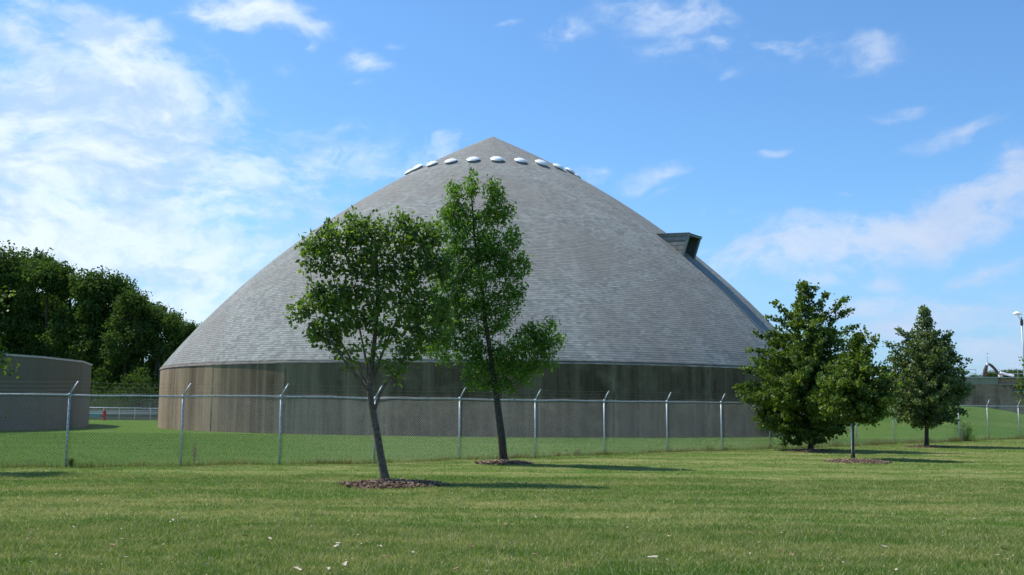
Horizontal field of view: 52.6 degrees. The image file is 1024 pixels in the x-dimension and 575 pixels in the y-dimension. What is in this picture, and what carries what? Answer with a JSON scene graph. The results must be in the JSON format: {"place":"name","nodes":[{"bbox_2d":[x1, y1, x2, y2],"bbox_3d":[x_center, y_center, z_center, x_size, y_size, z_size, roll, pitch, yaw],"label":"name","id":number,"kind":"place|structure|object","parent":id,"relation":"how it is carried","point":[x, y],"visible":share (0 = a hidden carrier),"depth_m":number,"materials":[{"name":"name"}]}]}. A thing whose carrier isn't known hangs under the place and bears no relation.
{"place":"outdoors","nodes":[
{"label":"outdoors","id":0,"kind":"place"},
{"bbox_2d":[89,410,157,416],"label":"basin wall","id":1,"kind":"structure","parent":0,"point":[131,413],"depth_m":106.97,"materials":[{"name":"concrete"}]},
{"bbox_2d":[0,406,1023,574],"bbox_3d":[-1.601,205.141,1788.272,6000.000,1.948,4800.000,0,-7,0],"label":"ground","id":2,"kind":"structure","parent":0,"point":[101,426],"depth_m":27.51,"materials":[{"name":"green plant"}]},
{"bbox_2d":[0,285,19,424],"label":"linden tree","id":3,"kind":"object","parent":2,"relation":"on","point":[2,361],"visible":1,"depth_m":25.67,"materials":[{"name":"green plant"}]},
{"bbox_2d":[0,240,49,355],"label":"broadleaf tree","id":4,"kind":"object","parent":2,"relation":"on","point":[8,277],"visible":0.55,"depth_m":125.72,"materials":[{"name":"green plant"}]},
{"bbox_2d":[0,246,66,355],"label":"broadleaf tree","id":5,"kind":"object","parent":2,"relation":"on","point":[41,255],"visible":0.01,"depth_m":135.32,"materials":[{"name":"green plant"}]},
{"bbox_2d":[0,257,81,357],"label":"broadleaf tree","id":6,"kind":"object","parent":2,"relation":"on","point":[44,275],"visible":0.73,"depth_m":123.49,"materials":[{"name":"green plant"}]},
{"bbox_2d":[0,353,91,430],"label":"concrete tank","id":7,"kind":"object","parent":2,"relation":"on","point":[57,375],"visible":0.88,"depth_m":64.68,"materials":[{"name":"grey concrete"}]},
{"bbox_2d":[68,458,75,466],"bbox_3d":[-11.561,4.603,27.175,0.239,0.316,0.207,3,-7,-21],"label":"tall weed","id":8,"kind":"object","parent":2,"relation":"on","point":[71,462],"visible":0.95,"depth_m":27.16,"materials":[{"name":"green plant"}]},
{"bbox_2d":[38,270,107,384],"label":"broadleaf tree","id":9,"kind":"object","parent":2,"relation":"on","point":[69,304],"visible":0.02,"depth_m":137.98,"materials":[{"name":"green plant"}]},
{"bbox_2d":[35,265,128,383],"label":"broadleaf tree","id":10,"kind":"object","parent":2,"relation":"on","point":[83,289],"visible":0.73,"depth_m":120.33,"materials":[{"name":"green plant"}]},
{"bbox_2d":[90,412,100,416],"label":"equipment cabinet","id":11,"kind":"object","parent":2,"relation":"on","point":[93,415],"visible":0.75,"depth_m":104.92,"materials":[{"name":"metal"}]},
{"bbox_2d":[64,273,139,400],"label":"broadleaf tree","id":12,"kind":"object","parent":2,"relation":"on","point":[97,324],"visible":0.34,"depth_m":122.15,"materials":[{"name":"green plant"}]},
{"bbox_2d":[101,409,106,419],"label":"fire hydrant","id":13,"kind":"object","parent":2,"relation":"on","point":[104,415],"visible":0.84,"depth_m":100.56,"materials":[{"name":"red metal"}]},
{"bbox_2d":[89,374,122,409],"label":"bush","id":14,"kind":"object","parent":2,"relation":"on","point":[99,391],"visible":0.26,"depth_m":112.33,"materials":[{"name":"green plant"}]},
{"bbox_2d":[91,385,141,409],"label":"bush","id":15,"kind":"object","parent":2,"relation":"on","point":[115,399],"visible":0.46,"depth_m":110.19,"materials":[{"name":"green plant"}]},
{"bbox_2d":[89,407,157,419],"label":"pipe railing","id":16,"kind":"object","parent":2,"relation":"on","point":[123,418],"visible":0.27,"depth_m":102.99,"materials":[{"name":"metal"}]},
{"bbox_2d":[89,376,158,409],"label":"undergrowth","id":17,"kind":"object","parent":2,"relation":"on","point":[93,377],"depth_m":135.03,"materials":[{"name":"green plant"}]},
{"bbox_2d":[92,397,158,409],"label":"chain link fence","id":18,"kind":"object","parent":2,"relation":"on","point":[144,403],"visible":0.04,"depth_m":116.62,"materials":[{"name":"metal"}]},
{"bbox_2d":[91,285,162,409],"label":"broadleaf tree","id":19,"kind":"object","parent":2,"relation":"on","point":[131,306],"visible":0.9,"depth_m":117.17,"materials":[{"name":"green plant"}]},
{"bbox_2d":[115,365,158,409],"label":"bush","id":20,"kind":"object","parent":2,"relation":"on","point":[137,389],"visible":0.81,"depth_m":111.03,"materials":[{"name":"green plant"}]},
{"bbox_2d":[112,301,173,409],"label":"broadleaf tree","id":21,"kind":"object","parent":2,"relation":"on","point":[124,331],"visible":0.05,"depth_m":127.41,"materials":[{"name":"green plant"}]},
{"bbox_2d":[122,301,186,409],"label":"broadleaf tree","id":22,"kind":"object","parent":2,"relation":"on","point":[169,321],"visible":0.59,"depth_m":118.90,"materials":[{"name":"green plant"}]},
{"bbox_2d":[156,359,164,409],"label":"utility pole","id":23,"kind":"object","parent":2,"relation":"on","point":[158,378],"visible":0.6,"depth_m":118.56,"materials":[{"name":"brown wood"}]},
{"bbox_2d":[144,317,196,380],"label":"broadleaf tree","id":24,"kind":"object","parent":2,"relation":"on","point":[189,328],"visible":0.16,"depth_m":125.05,"materials":[{"name":"green plant"}]},
{"bbox_2d":[190,441,198,460],"bbox_3d":[-8.751,4.583,28.645,0.282,0.685,0.282,0,-7,0],"label":"tall weed","id":25,"kind":"object","parent":2,"relation":"on","point":[194,452],"visible":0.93,"depth_m":28.62,"materials":[{"name":"green plant"}]},
{"bbox_2d":[283,205,461,478],"bbox_3d":[-3.166,1.255,23.360,4.044,6.355,1.671,0,-7,0],"label":"ornamental tree","id":26,"kind":"object","parent":2,"relation":"on","point":[415,310],"visible":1,"depth_m":23.37,"materials":[{"name":"green plant"}]},
{"bbox_2d":[338,478,451,488],"bbox_3d":[-2.480,4.124,21.893,2.414,0.161,1.951,0,-7,0],"label":"mulch bed","id":27,"kind":"object","parent":2,"relation":"on","point":[385,483],"visible":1,"depth_m":21.50,"materials":[{"name":"brown wood"}]},
{"bbox_2d":[157,137,800,436],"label":"storage dome","id":28,"kind":"structure","parent":2,"relation":"on","point":[642,307],"depth_m":62.03,"materials":[{"name":"grey concrete"}]},
{"bbox_2d":[418,163,567,459],"bbox_3d":[-0.648,0.779,30.936,4.690,9.113,2.125,0,-7,0],"label":"ornamental tree","id":29,"kind":"object","parent":2,"relation":"on","point":[481,305],"visible":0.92,"depth_m":30.77,"materials":[{"name":"green plant"}]},
{"bbox_2d":[474,459,532,464],"bbox_3d":[-0.232,5.079,30.207,1.767,0.175,1.357,0,-7,0],"label":"mulch bed","id":30,"kind":"object","parent":2,"relation":"on","point":[498,461],"visible":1,"depth_m":29.90,"materials":[{"name":"brown wood"}]},
{"bbox_2d":[0,381,1023,466],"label":"chain link fence","id":31,"kind":"object","parent":2,"relation":"on","point":[281,396],"visible":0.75,"depth_m":31.95,"materials":[{"name":"metal"}]},
{"bbox_2d":[0,432,1023,467],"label":"grass strip","id":32,"kind":"object","parent":2,"relation":"on","point":[835,444],"visible":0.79,"depth_m":33.49,"materials":[{"name":"green plant"}]},
{"bbox_2d":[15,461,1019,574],"bbox_3d":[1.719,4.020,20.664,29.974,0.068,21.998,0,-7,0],"label":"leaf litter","id":33,"kind":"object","parent":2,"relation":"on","point":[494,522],"visible":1,"depth_m":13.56,"materials":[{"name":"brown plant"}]},
{"bbox_2d":[731,279,860,448],"bbox_3d":[11.693,3.118,41.822,5.573,7.088,5.247,-1,-7,15],"label":"linden tree","id":34,"kind":"object","parent":2,"relation":"on","point":[780,399],"visible":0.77,"depth_m":41.43,"materials":[{"name":"green plant"}]},
{"bbox_2d":[782,448,836,451],"bbox_3d":[11.690,6.398,40.747,2.166,0.149,1.962,0,-7,0],"label":"mulch bed","id":35,"kind":"object","parent":2,"relation":"on","point":[808,450],"visible":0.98,"depth_m":40.35,"materials":[{"name":"brown wood"}]},
{"bbox_2d":[806,325,905,457],"bbox_3d":[11.678,3.567,34.932,2.752,4.657,3.049,5,-8,-36],"label":"linden tree","id":36,"kind":"object","parent":2,"relation":"on","point":[853,395],"visible":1,"depth_m":34.59,"materials":[{"name":"green plant"}]},
{"bbox_2d":[824,458,891,463],"bbox_3d":[10.885,5.458,32.687,2.093,0.170,2.188,0,-7,0],"label":"mulch bed","id":37,"kind":"object","parent":2,"relation":"on","point":[856,460],"visible":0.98,"depth_m":32.25,"materials":[{"name":"brown wood"}]},
{"bbox_2d":[877,304,974,444],"bbox_3d":[18.974,4.083,47.519,4.324,6.587,4.456,0,-7,0],"label":"linden tree","id":38,"kind":"object","parent":2,"relation":"on","point":[928,387],"visible":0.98,"depth_m":46.73,"materials":[{"name":"green plant"}]},
{"bbox_2d":[905,445,949,447],"bbox_3d":[18.584,7.102,46.355,1.995,0.175,1.737,0,-7,0],"label":"mulch bed","id":39,"kind":"object","parent":2,"relation":"on","point":[930,446],"visible":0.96,"depth_m":45.99,"materials":[{"name":"brown wood"}]},
{"bbox_2d":[864,377,1023,413],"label":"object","id":40,"kind":"structure","parent":2,"relation":"on","point":[994,390],"depth_m":94.55,"materials":[{"name":"concrete"}]},
{"bbox_2d":[983,353,998,376],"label":"bent pipe","id":41,"kind":"object","parent":40,"relation":"on","point":[985,369],"visible":0.94,"depth_m":96.69,"materials":[{"name":"metal"}]},
{"bbox_2d":[952,420,976,440],"bbox_3d":[24.328,7.739,55.625,1.343,1.307,1.320,0,-7,0],"label":"bush","id":42,"kind":"object","parent":2,"relation":"on","point":[968,429],"visible":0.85,"depth_m":55.52,"materials":[{"name":"green plant"}]},
{"bbox_2d":[966,374,982,376],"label":"broadleaf tree","id":43,"kind":"object","parent":2,"relation":"on","point":[974,375],"visible":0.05,"depth_m":189.51,"materials":[{"name":"green plant"}]},
{"bbox_2d":[980,370,999,376],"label":"broadleaf tree","id":44,"kind":"object","parent":2,"relation":"on","point":[991,374],"visible":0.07,"depth_m":198.52,"materials":[{"name":"green plant"}]},
{"bbox_2d":[997,369,1021,376],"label":"broadleaf tree","id":45,"kind":"object","parent":2,"relation":"on","point":[1004,370],"visible":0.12,"depth_m":193.58,"materials":[{"name":"green plant"}]},
{"bbox_2d":[1008,369,1022,376],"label":"broadleaf tree","id":46,"kind":"object","parent":2,"relation":"on","point":[1016,371],"visible":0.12,"depth_m":203.68,"materials":[{"name":"green plant"}]},
{"bbox_2d":[1013,311,1023,375],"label":"lamp post","id":47,"kind":"object","parent":2,"relation":"on","point":[1017,313],"visible":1,"depth_m":112.11,"materials":[{"name":"metal"}]},
{"bbox_2d":[1014,356,1023,405],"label":"linden tree","id":48,"kind":"object","parent":2,"relation":"on","point":[1021,384],"visible":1,"depth_m":51.83,"materials":[{"name":"green plant"}]},
{"bbox_2d":[0,0,1023,376],"label":"sky","id":49,"kind":"structure","parent":0,"point":[871,152],"materials":[{"name":"blue"}]}
]}

